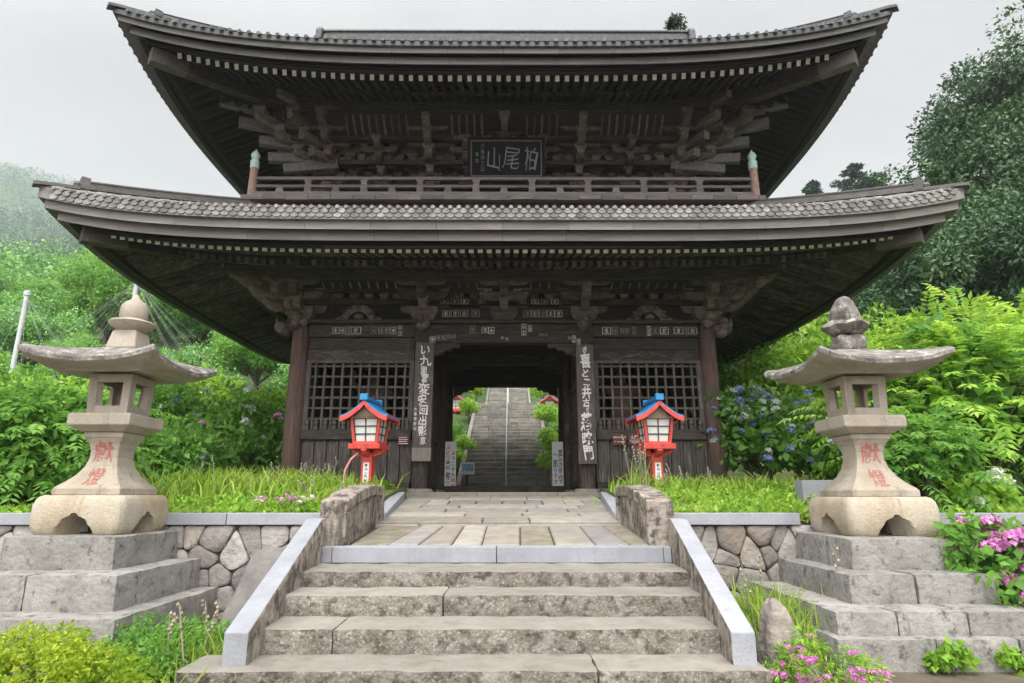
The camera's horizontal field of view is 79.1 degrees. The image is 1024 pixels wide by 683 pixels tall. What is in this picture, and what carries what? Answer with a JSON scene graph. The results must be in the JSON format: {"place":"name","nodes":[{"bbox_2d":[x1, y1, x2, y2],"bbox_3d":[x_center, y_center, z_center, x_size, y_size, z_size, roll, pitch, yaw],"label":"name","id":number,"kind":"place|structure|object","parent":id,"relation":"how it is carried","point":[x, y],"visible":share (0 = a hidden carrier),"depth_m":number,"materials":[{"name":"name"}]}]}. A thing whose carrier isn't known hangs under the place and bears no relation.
{"place":"outdoors","nodes":[
{"label":"outdoors","id":0,"kind":"place"},
{"bbox_2d":[249,491,320,512],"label":"alpine flowers","id":1,"kind":"object","parent":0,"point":[302,500],"visible":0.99,"depth_m":6.28,"materials":[{"name":"green plant"}]},
{"bbox_2d":[222,456,413,497],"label":"grass tuft","id":2,"kind":"object","parent":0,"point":[313,470],"visible":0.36,"depth_m":10.27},
{"bbox_2d":[345,496,646,563],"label":"path","id":3,"kind":"structure","parent":0,"point":[504,520],"depth_m":7.11,"materials":[{"name":"stone"}]},
{"bbox_2d":[320,485,384,563],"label":"arched parapet","id":4,"kind":"structure","parent":3,"relation":"on","point":[350,513],"depth_m":5.94,"materials":[{"name":"stone"}]},
{"bbox_2d":[615,484,673,563],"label":"arched parapet","id":5,"kind":"structure","parent":3,"relation":"on","point":[644,512],"depth_m":5.89,"materials":[{"name":"stone"}]},
{"bbox_2d":[592,463,760,503],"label":"grass tuft","id":6,"kind":"object","parent":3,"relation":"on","point":[656,483],"visible":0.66,"depth_m":9.54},
{"bbox_2d":[0,180,1023,682],"bbox_3d":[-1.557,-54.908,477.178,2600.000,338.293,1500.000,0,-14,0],"label":"ground","id":7,"kind":"structure","parent":0,"point":[908,676],"depth_m":19.66,"materials":[{"name":"plant"}]},
{"bbox_2d":[0,264,18,292],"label":"hillside tree","id":8,"kind":"object","parent":7,"relation":"on","point":[2,278],"visible":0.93,"depth_m":47.26,"materials":[{"name":"green plant"}]},
{"bbox_2d":[0,346,21,379],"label":"hillside tree","id":9,"kind":"object","parent":7,"relation":"on","point":[10,356],"visible":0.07,"depth_m":25.39,"materials":[{"name":"green plant"}]},
{"bbox_2d":[0,269,26,295],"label":"hillside tree","id":10,"kind":"object","parent":7,"relation":"on","point":[4,280],"visible":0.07,"depth_m":52.49,"materials":[{"name":"green plant"}]},
{"bbox_2d":[0,286,42,304],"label":"hillside tree","id":11,"kind":"object","parent":7,"relation":"on","point":[22,291],"visible":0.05,"depth_m":45.26,"materials":[{"name":"green plant"}]},
{"bbox_2d":[1,276,74,301],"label":"hillside tree","id":12,"kind":"object","parent":7,"relation":"on","point":[41,285],"visible":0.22,"depth_m":52.06,"materials":[{"name":"green plant"}]},
{"bbox_2d":[0,369,86,454],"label":"shrub","id":13,"kind":"object","parent":7,"relation":"on","point":[63,381],"visible":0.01,"depth_m":12.67,"materials":[{"name":"green plant"}]},
{"bbox_2d":[0,290,86,378],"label":"cable mast","id":14,"kind":"object","parent":7,"relation":"on","point":[26,293],"visible":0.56,"depth_m":22.20,"materials":[{"name":"metal"}]},
{"bbox_2d":[22,269,69,299],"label":"hillside tree","id":15,"kind":"object","parent":7,"relation":"on","point":[51,275],"visible":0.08,"depth_m":59.90,"materials":[{"name":"green plant"}]},
{"bbox_2d":[0,162,92,271],"bbox_3d":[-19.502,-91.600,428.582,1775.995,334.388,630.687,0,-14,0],"label":"forest","id":16,"kind":"object","parent":7,"relation":"on","point":[42,223],"visible":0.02,"depth_m":412.67,"materials":[{"name":"green plant"}]},
{"bbox_2d":[0,291,94,363],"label":"hillside tree","id":17,"kind":"object","parent":7,"relation":"on","point":[19,296],"visible":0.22,"depth_m":34.70,"materials":[{"name":"green plant"}]},
{"bbox_2d":[0,304,106,370],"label":"hillside tree","id":18,"kind":"object","parent":7,"relation":"on","point":[29,329],"visible":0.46,"depth_m":29.60,"materials":[{"name":"green plant"}]},
{"bbox_2d":[0,232,106,283],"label":"forest","id":19,"kind":"object","parent":7,"relation":"on","point":[10,260],"visible":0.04,"depth_m":83.81,"materials":[{"name":"green plant"}]},
{"bbox_2d":[1,370,110,397],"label":"shrub","id":20,"kind":"object","parent":7,"relation":"on","point":[85,384],"visible":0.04,"depth_m":15.70,"materials":[{"name":"green plant"}]},
{"bbox_2d":[16,330,109,390],"bbox_3d":[-17.265,2.357,24.681,3.968,5.154,4.111,-4,-14,15],"label":"hillside tree","id":21,"kind":"object","parent":7,"relation":"on","point":[44,369],"visible":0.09,"depth_m":23.83,"materials":[{"name":"green plant"}]},
{"bbox_2d":[0,618,170,682],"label":"bush","id":22,"kind":"object","parent":7,"relation":"on","point":[58,660],"visible":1,"depth_m":3.08,"materials":[{"name":"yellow plant"}]},
{"bbox_2d":[0,354,195,509],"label":"shrub","id":23,"kind":"object","parent":7,"relation":"on","point":[36,430],"visible":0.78,"depth_m":7.20,"materials":[{"name":"green plant"}]},
{"bbox_2d":[38,256,163,342],"bbox_3d":[-26.564,-1.130,40.803,5.917,8.001,7.252,-4,-15,17],"label":"hillside tree","id":24,"kind":"object","parent":7,"relation":"on","point":[61,290],"visible":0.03,"depth_m":39.53,"materials":[{"name":"green plant"}]},
{"bbox_2d":[0,530,218,667],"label":"stone pedestal","id":25,"kind":"object","parent":7,"relation":"on","point":[101,585],"visible":0.81,"depth_m":5.00,"materials":[{"name":"stone"}]},
{"bbox_2d":[17,294,216,534],"bbox_3d":[-3.752,0.634,5.929,1.211,2.278,1.208,0,-14,0],"label":"stone lantern","id":26,"kind":"object","parent":25,"relation":"on","point":[107,489],"visible":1,"depth_m":5.66,"materials":[{"name":"beige"}]},
{"bbox_2d":[52,248,193,334],"bbox_3d":[-21.658,-0.828,36.100,7.654,9.416,7.388,-3,-14,12],"label":"hillside tree","id":27,"kind":"object","parent":7,"relation":"on","point":[106,291],"visible":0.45,"depth_m":34.54,"materials":[{"name":"green plant"}]},
{"bbox_2d":[1,284,258,387],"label":"cable mast","id":28,"kind":"object","parent":7,"relation":"on","point":[135,289],"visible":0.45,"depth_m":21.91,"materials":[{"name":"metal"}]},
{"bbox_2d":[75,654,225,682],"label":"blade plant","id":29,"kind":"object","parent":7,"relation":"on","point":[199,677],"visible":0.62,"depth_m":3.28,"materials":[{"name":"green plant"}]},
{"bbox_2d":[77,415,241,484],"bbox_3d":[-6.069,1.999,10.758,2.559,1.514,2.842,0,-14,0],"label":"hydrangea","id":30,"kind":"object","parent":7,"relation":"on","point":[207,446],"visible":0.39,"depth_m":10.26,"materials":[{"name":"green plant"}]},
{"bbox_2d":[0,513,320,622],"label":"retaining wall","id":31,"kind":"structure","parent":7,"relation":"on","point":[252,536],"depth_m":6.01,"materials":[{"name":"stone"}]},
{"bbox_2d":[103,353,221,471],"bbox_3d":[-7.572,1.673,13.194,3.027,2.935,2.799,-8,-16,29],"label":"hydrangea","id":32,"kind":"object","parent":7,"relation":"on","point":[178,403],"visible":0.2,"depth_m":12.72,"materials":[{"name":"green plant"}]},
{"bbox_2d":[93,610,232,682],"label":"weed patch","id":33,"kind":"object","parent":7,"relation":"on","point":[142,635],"visible":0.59,"depth_m":4.24,"materials":[{"name":"green plant"}]},
{"bbox_2d":[159,345,176,359],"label":"hillside tree","id":34,"kind":"object","parent":7,"relation":"on","point":[167,353],"visible":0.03,"depth_m":28.82,"materials":[{"name":"green plant"}]},
{"bbox_2d":[128,599,223,681],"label":"grass tuft","id":35,"kind":"object","parent":7,"relation":"on","point":[209,632],"visible":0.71,"depth_m":4.16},
{"bbox_2d":[153,309,223,357],"bbox_3d":[-19.178,0.025,38.876,5.573,5.844,5.714,-5,-15,20],"label":"hillside tree","id":36,"kind":"object","parent":7,"relation":"on","point":[199,330],"visible":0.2,"depth_m":38.07,"materials":[{"name":"green plant"}]},
{"bbox_2d":[156,361,256,436],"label":"shrub","id":37,"kind":"object","parent":7,"relation":"on","point":[217,380],"visible":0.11,"depth_m":16.70,"materials":[{"name":"green plant"}]},
{"bbox_2d":[171,342,241,398],"bbox_3d":[-12.092,2.589,22.701,3.968,4.817,4.863,11,-17,-37],"label":"hillside tree","id":38,"kind":"object","parent":7,"relation":"on","point":[192,358],"visible":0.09,"depth_m":22.24,"materials":[{"name":"green plant"}]},
{"bbox_2d":[185,377,285,477],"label":"hydrangea","id":39,"kind":"object","parent":7,"relation":"on","point":[259,428],"visible":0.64,"depth_m":12.44,"materials":[{"name":"green plant"}]},
{"bbox_2d":[204,331,288,397],"bbox_3d":[-11.819,1.386,29.332,5.129,5.626,5.314,6,-15,-22],"label":"hillside tree","id":40,"kind":"object","parent":7,"relation":"on","point":[232,354],"visible":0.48,"depth_m":28.61,"materials":[{"name":"green plant"}]},
{"bbox_2d":[213,550,283,643],"bbox_3d":[-2.087,2.233,5.476,0.698,0.821,1.001,0,-14,0],"label":"boulder","id":41,"kind":"object","parent":7,"relation":"on","point":[258,568],"visible":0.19,"depth_m":5.12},
{"bbox_2d":[138,455,373,501],"bbox_3d":[-4.490,1.989,8.968,5.022,0.764,2.437,0,-14,0],"label":"grass tuft","id":42,"kind":"object","parent":7,"relation":"on","point":[197,483],"visible":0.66,"depth_m":8.67,"materials":[{"name":"plant"}]},
{"bbox_2d":[236,383,287,467],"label":"shrub","id":43,"kind":"object","parent":7,"relation":"on","point":[275,398],"visible":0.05,"depth_m":16.98,"materials":[{"name":"green plant"}]},
{"bbox_2d":[265,362,289,395],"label":"hillside tree","id":44,"kind":"object","parent":7,"relation":"on","point":[283,378],"visible":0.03,"depth_m":23.01,"materials":[{"name":"green plant"}]},
{"bbox_2d":[246,475,354,506],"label":"grass tuft","id":45,"kind":"object","parent":7,"relation":"on","point":[320,495],"visible":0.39,"depth_m":7.60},
{"bbox_2d":[236,463,424,503],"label":"grass tuft","id":46,"kind":"object","parent":7,"relation":"on","point":[337,481],"visible":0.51,"depth_m":9.30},
{"bbox_2d":[340,393,399,483],"bbox_3d":[-2.309,1.792,10.005,0.774,1.806,0.774,-2,-14,7],"label":"red lantern","id":47,"kind":"object","parent":7,"relation":"on","point":[369,418],"visible":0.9,"depth_m":9.89,"materials":[{"name":"paint"}]},
{"bbox_2d":[384,492,404,519],"bbox_3d":[-1.701,2.354,8.673,0.169,0.499,2.843,1,-14,-5],"label":"granite edging","id":48,"kind":"object","parent":7,"relation":"on","point":[391,504],"visible":0.28,"depth_m":8.64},
{"bbox_2d":[453,395,465,414],"bbox_3d":[-2.713,3.470,30.038,0.900,2.100,0.900,0,-14,0],"label":"red lantern","id":49,"kind":"object","parent":7,"relation":"on","point":[456,408],"visible":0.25,"depth_m":29.90,"materials":[{"name":"paint"}]},
{"bbox_2d":[452,420,467,441],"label":"bush","id":50,"kind":"object","parent":7,"relation":"on","point":[457,428],"visible":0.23,"depth_m":23.34,"materials":[{"name":"green plant"}]},
{"bbox_2d":[456,446,467,471],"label":"bush","id":51,"kind":"object","parent":7,"relation":"on","point":[459,453],"visible":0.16,"depth_m":20.05,"materials":[{"name":"green plant"}]},
{"bbox_2d":[453,434,476,451],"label":"bush","id":52,"kind":"object","parent":7,"relation":"on","point":[464,443],"visible":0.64,"depth_m":21.10,"materials":[{"name":"green plant"}]},
{"bbox_2d":[461,462,474,485],"bbox_3d":[-1.176,3.718,16.476,0.350,1.000,0.070,0,-14,0],"label":"picture sign","id":53,"kind":"object","parent":7,"relation":"on","point":[467,468],"visible":0.88,"depth_m":16.52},
{"bbox_2d":[457,394,479,422],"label":"bush","id":54,"kind":"object","parent":7,"relation":"on","point":[469,405],"visible":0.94,"depth_m":25.94,"materials":[{"name":"green plant"}]},
{"bbox_2d":[173,563,770,682],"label":"stone stair","id":55,"kind":"object","parent":7,"relation":"on","point":[495,623],"visible":0.97,"depth_m":3.92,"materials":[{"name":"stone"}]},
{"bbox_2d":[221,518,325,666],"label":"cheek wall","id":56,"kind":"structure","parent":55,"relation":"on","point":[261,609],"depth_m":4.20,"materials":[{"name":"stone"}]},
{"bbox_2d":[321,545,671,562],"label":"granite kerb","id":57,"kind":"structure","parent":55,"relation":"on","point":[494,553],"depth_m":5.41,"materials":[{"name":"stone"}]},
{"bbox_2d":[668,518,757,665],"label":"cheek wall","id":58,"kind":"structure","parent":55,"relation":"on","point":[723,612],"depth_m":4.18,"materials":[{"name":"stone"}]},
{"bbox_2d":[32,2,970,497],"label":"temple gate","id":59,"kind":"structure","parent":7,"relation":"on","point":[648,236],"depth_m":11.63,"materials":[{"name":"brown wood"}]},
{"bbox_2d":[352,370,393,409],"bbox_3d":[-2.915,1.508,12.909,0.942,1.821,0.353,-1,-14,4],"label":"guardian statue","id":60,"kind":"object","parent":59,"relation":"on","point":[373,381],"visible":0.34,"depth_m":12.93,"materials":[{"name":"brown wood"}]},
{"bbox_2d":[398,435,408,444],"bbox_3d":[-1.994,1.804,11.386,0.200,0.190,0.014,0,-14,0],"label":"maroon plate","id":61,"kind":"object","parent":59,"relation":"attached to","point":[403,439],"visible":1,"depth_m":11.38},
{"bbox_2d":[411,342,434,460],"bbox_3d":[-1.636,1.092,11.441,0.345,2.200,0.094,0,-14,0],"label":"hanging board","id":62,"kind":"object","parent":59,"relation":"attached to","point":[423,407],"visible":1,"depth_m":11.39,"materials":[{"name":"grey wood"}]},
{"bbox_2d":[444,442,455,485],"bbox_3d":[-1.382,2.813,13.901,0.250,1.120,0.032,0,-14,0],"label":"notice board","id":63,"kind":"object","parent":59,"relation":"on","point":[450,465],"visible":0.94,"depth_m":13.90,"materials":[{"name":"white"}]},
{"bbox_2d":[468,137,544,176],"bbox_3d":[-0.112,-3.555,12.059,1.500,0.813,0.281,0,-14,0],"label":"name plaque","id":64,"kind":"object","parent":59,"relation":"attached to","point":[506,156],"visible":0.91,"depth_m":12.05,"materials":[{"name":"black paint"}]},
{"bbox_2d":[552,442,563,485],"bbox_3d":[1.028,2.815,13.909,0.250,1.120,0.032,0,-14,0],"label":"notice board","id":65,"kind":"object","parent":59,"relation":"on","point":[557,466],"visible":0.91,"depth_m":13.91,"materials":[{"name":"grey"}]},
{"bbox_2d":[575,344,596,463],"bbox_3d":[1.364,1.137,11.440,0.325,2.210,0.094,0,-14,0],"label":"hanging board","id":66,"kind":"object","parent":59,"relation":"hanging from","point":[586,427],"visible":1,"depth_m":11.39,"materials":[{"name":"grey wood"}]},
{"bbox_2d":[612,435,626,444],"bbox_3d":[1.976,1.807,11.398,0.250,0.190,0.014,0,-14,0],"label":"maroon plate","id":67,"kind":"object","parent":59,"relation":"attached to","point":[617,440],"visible":0.98,"depth_m":11.39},
{"bbox_2d":[598,372,642,429],"bbox_3d":[2.286,1.512,12.927,0.942,1.821,0.353,-5,-15,21],"label":"guardian statue","id":68,"kind":"object","parent":59,"relation":"on","point":[625,392],"visible":0.37,"depth_m":12.87,"materials":[{"name":"brown wood"}]},
{"bbox_2d":[628,435,638,444],"bbox_3d":[2.256,1.808,11.399,0.240,0.190,0.014,0,-14,0],"label":"maroon plate","id":69,"kind":"object","parent":59,"relation":"attached to","point":[632,439],"visible":0.68,"depth_m":11.39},
{"bbox_2d":[456,388,551,485],"bbox_3d":[-0.219,3.701,31.884,3.200,8.625,27.280,0,-14,0],"label":"long stair","id":70,"kind":"object","parent":7,"relation":"on","point":[487,432],"visible":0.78,"depth_m":21.78,"materials":[{"name":"stone"}]},
{"bbox_2d":[505,388,508,485],"bbox_3d":[-0.219,3.195,32.013,0.056,8.894,26.696,0,-14,0],"label":"handrail","id":71,"kind":"object","parent":70,"relation":"on","point":[506,436],"visible":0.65,"depth_m":20.81,"materials":[{"name":"metal"}]},
{"bbox_2d":[0,476,1023,522],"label":"grass","id":72,"kind":"structure","parent":7,"relation":"on","point":[756,494],"depth_m":7.88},
{"bbox_2d":[529,388,552,404],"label":"bush","id":73,"kind":"object","parent":7,"relation":"on","point":[541,393],"visible":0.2,"depth_m":33.02,"materials":[{"name":"green plant"}]},
{"bbox_2d":[532,401,557,427],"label":"bush","id":74,"kind":"object","parent":7,"relation":"on","point":[541,412],"visible":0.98,"depth_m":24.79,"materials":[{"name":"green plant"}]},
{"bbox_2d":[535,428,558,471],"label":"bush","id":75,"kind":"object","parent":7,"relation":"on","point":[548,438],"visible":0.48,"depth_m":19.40,"materials":[{"name":"green plant"}]},
{"bbox_2d":[540,393,557,406],"bbox_3d":[1.807,3.522,30.040,0.900,2.100,0.900,0,-14,0],"label":"red lantern","id":76,"kind":"object","parent":7,"relation":"on","point":[550,399],"visible":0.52,"depth_m":29.90,"materials":[{"name":"paint"}]},
{"bbox_2d":[600,492,615,519],"bbox_3d":[1.409,2.356,8.683,0.169,0.499,2.843,-1,-14,5],"label":"granite edging","id":77,"kind":"object","parent":7,"relation":"on","point":[608,501],"visible":0.26,"depth_m":8.67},
{"bbox_2d":[620,435,659,484],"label":"weed stalk plant","id":78,"kind":"object","parent":7,"relation":"on","point":[640,478],"visible":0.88,"depth_m":9.12,"materials":[{"name":"green plant"}]},
{"bbox_2d":[625,393,683,485],"bbox_3d":[2.321,1.796,10.020,0.774,1.806,0.774,1,-14,-4],"label":"red lantern","id":79,"kind":"object","parent":7,"relation":"on","point":[655,418],"visible":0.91,"depth_m":9.90,"materials":[{"name":"paint"}]},
{"bbox_2d":[717,354,778,449],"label":"shrub","id":80,"kind":"object","parent":7,"relation":"on","point":[720,365],"depth_m":17.13,"materials":[{"name":"green plant"}]},
{"bbox_2d":[664,468,832,490],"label":"grass tuft","id":81,"kind":"object","parent":7,"relation":"on","point":[760,480],"visible":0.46,"depth_m":9.89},
{"bbox_2d":[689,383,835,480],"bbox_3d":[4.933,1.782,11.870,3.090,2.096,2.604,-5,-15,18],"label":"hydrangea","id":82,"kind":"object","parent":7,"relation":"on","point":[743,409],"visible":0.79,"depth_m":11.30,"materials":[{"name":"green plant"}]},
{"bbox_2d":[728,547,839,667],"bbox_3d":[1.947,2.015,4.873,1.133,0.772,1.274,-13,-19,43],"label":"grass tuft","id":83,"kind":"object","parent":7,"relation":"on","point":[751,612],"visible":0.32,"depth_m":4.76,"materials":[{"name":"plant"}]},
{"bbox_2d":[757,599,823,682],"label":"boulder","id":84,"kind":"object","parent":7,"relation":"on","point":[776,621],"visible":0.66,"depth_m":3.90,"materials":[{"name":"stone"}]},
{"bbox_2d":[718,311,881,479],"bbox_3d":[7.189,1.341,15.635,4.616,4.759,3.606,0,-14,0],"label":"shrub","id":85,"kind":"object","parent":7,"relation":"on","point":[796,353],"visible":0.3,"depth_m":15.44,"materials":[{"name":"green plant"}]},
{"bbox_2d":[794,480,832,501],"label":"stone block","id":86,"kind":"structure","parent":7,"relation":"on","point":[804,489],"depth_m":8.20,"materials":[{"name":"stone"}]},
{"bbox_2d":[801,179,827,194],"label":"conifer tree","id":87,"kind":"object","parent":7,"relation":"on","point":[811,186],"visible":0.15,"depth_m":61.02,"materials":[{"name":"green plant"}]},
{"bbox_2d":[761,622,893,682],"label":"dianthus","id":88,"kind":"object","parent":7,"relation":"on","point":[856,675],"visible":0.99,"depth_m":3.68,"materials":[{"name":"green plant"}]},
{"bbox_2d":[782,276,883,343],"bbox_3d":[19.397,-0.699,36.453,7.145,8.484,8.758,10,-17,-35],"label":"hillside tree","id":89,"kind":"object","parent":7,"relation":"on","point":[805,334],"visible":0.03,"depth_m":37.45,"materials":[{"name":"green plant"}]},
{"bbox_2d":[673,513,1023,607],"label":"retaining wall","id":90,"kind":"structure","parent":7,"relation":"on","point":[731,543],"depth_m":6.03,"materials":[{"name":"stone"}]},
{"bbox_2d":[786,300,922,411],"bbox_3d":[9.704,1.327,16.809,4.247,5.225,3.881,-8,-16,29],"label":"shrub","id":91,"kind":"object","parent":7,"relation":"on","point":[897,327],"visible":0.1,"depth_m":16.24,"materials":[{"name":"green plant"}]},
{"bbox_2d":[829,162,894,191],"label":"conifer tree","id":92,"kind":"object","parent":7,"relation":"on","point":[852,172],"visible":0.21,"depth_m":63.51,"materials":[{"name":"green plant"}]},
{"bbox_2d":[794,393,938,488],"bbox_3d":[6.484,1.720,10.818,3.048,1.934,2.497,0,-14,0],"label":"hydrangea","id":93,"kind":"object","parent":7,"relation":"on","point":[828,446],"visible":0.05,"depth_m":10.58,"materials":[{"name":"green plant"}]},
{"bbox_2d":[863,170,893,188],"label":"broadleaf tree","id":94,"kind":"object","parent":7,"relation":"on","point":[871,185],"visible":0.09,"depth_m":65.00,"materials":[{"name":"green plant"}]},
{"bbox_2d":[751,531,1023,672],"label":"stone pedestal","id":95,"kind":"object","parent":7,"relation":"on","point":[900,603],"visible":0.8,"depth_m":4.68,"materials":[{"name":"stone"}]},
{"bbox_2d":[764,297,953,535],"bbox_3d":[3.302,0.655,5.948,1.209,2.278,1.211,0,-14,0],"label":"stone lantern","id":96,"kind":"object","parent":95,"relation":"on","point":[866,491],"visible":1,"depth_m":5.67,"materials":[{"name":"stone"}]},
{"bbox_2d":[921,636,982,675],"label":"creeper","id":97,"kind":"object","parent":95,"relation":"attached to","point":[946,658],"visible":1,"depth_m":4.17,"materials":[{"name":"green plant"}]},
{"bbox_2d":[778,286,1023,490],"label":"shrub","id":98,"kind":"object","parent":7,"relation":"on","point":[980,369],"visible":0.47,"depth_m":7.91,"materials":[{"name":"green plant"}]},
{"bbox_2d":[828,391,1023,512],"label":"shrub","id":99,"kind":"object","parent":7,"relation":"on","point":[913,457],"visible":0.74,"depth_m":6.87,"materials":[{"name":"green plant"}]},
{"bbox_2d":[850,214,1020,343],"bbox_3d":[13.294,0.387,19.518,5.765,9.070,5.819,10,-17,-35],"label":"broadleaf tree","id":100,"kind":"object","parent":7,"relation":"on","point":[893,283],"visible":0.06,"depth_m":18.76,"materials":[{"name":"green plant"}]},
{"bbox_2d":[850,155,1023,345],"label":"broadleaf tree","id":101,"kind":"object","parent":7,"relation":"on","point":[997,235],"visible":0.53,"depth_m":16.90,"materials":[{"name":"green plant"}]},
{"bbox_2d":[865,0,1023,294],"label":"broadleaf tree","id":102,"kind":"object","parent":7,"relation":"on","point":[966,139],"visible":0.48,"depth_m":22.50,"materials":[{"name":"green plant"}]},
{"bbox_2d":[879,283,1023,483],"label":"shrub","id":103,"kind":"object","parent":7,"relation":"on","point":[1015,314],"visible":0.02,"depth_m":10.11,"materials":[{"name":"green plant"}]},
{"bbox_2d":[929,466,1023,512],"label":"hydrangea","id":104,"kind":"object","parent":7,"relation":"on","point":[998,494],"visible":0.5,"depth_m":6.61,"materials":[{"name":"green plant"}]},
{"bbox_2d":[931,508,1023,607],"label":"hydrangea","id":105,"kind":"object","parent":7,"relation":"on","point":[991,546],"visible":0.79,"depth_m":4.90,"materials":[{"name":"green plant"}]},
{"bbox_2d":[0,0,1023,197],"label":"sky","id":106,"kind":"structure","parent":0,"point":[76,100],"materials":[{"name":"white"}]},
{"bbox_2d":[663,12,687,29],"bbox_3d":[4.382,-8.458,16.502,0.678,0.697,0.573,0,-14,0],"label":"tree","id":107,"kind":"object","parent":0,"point":[674,21],"visible":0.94,"depth_m":16.49,"materials":[{"name":"green plant"}]},
{"bbox_2d":[994,640,1023,675],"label":"creeper","id":108,"kind":"object","parent":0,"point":[1016,661],"visible":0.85,"depth_m":4.17,"materials":[{"name":"green plant"}]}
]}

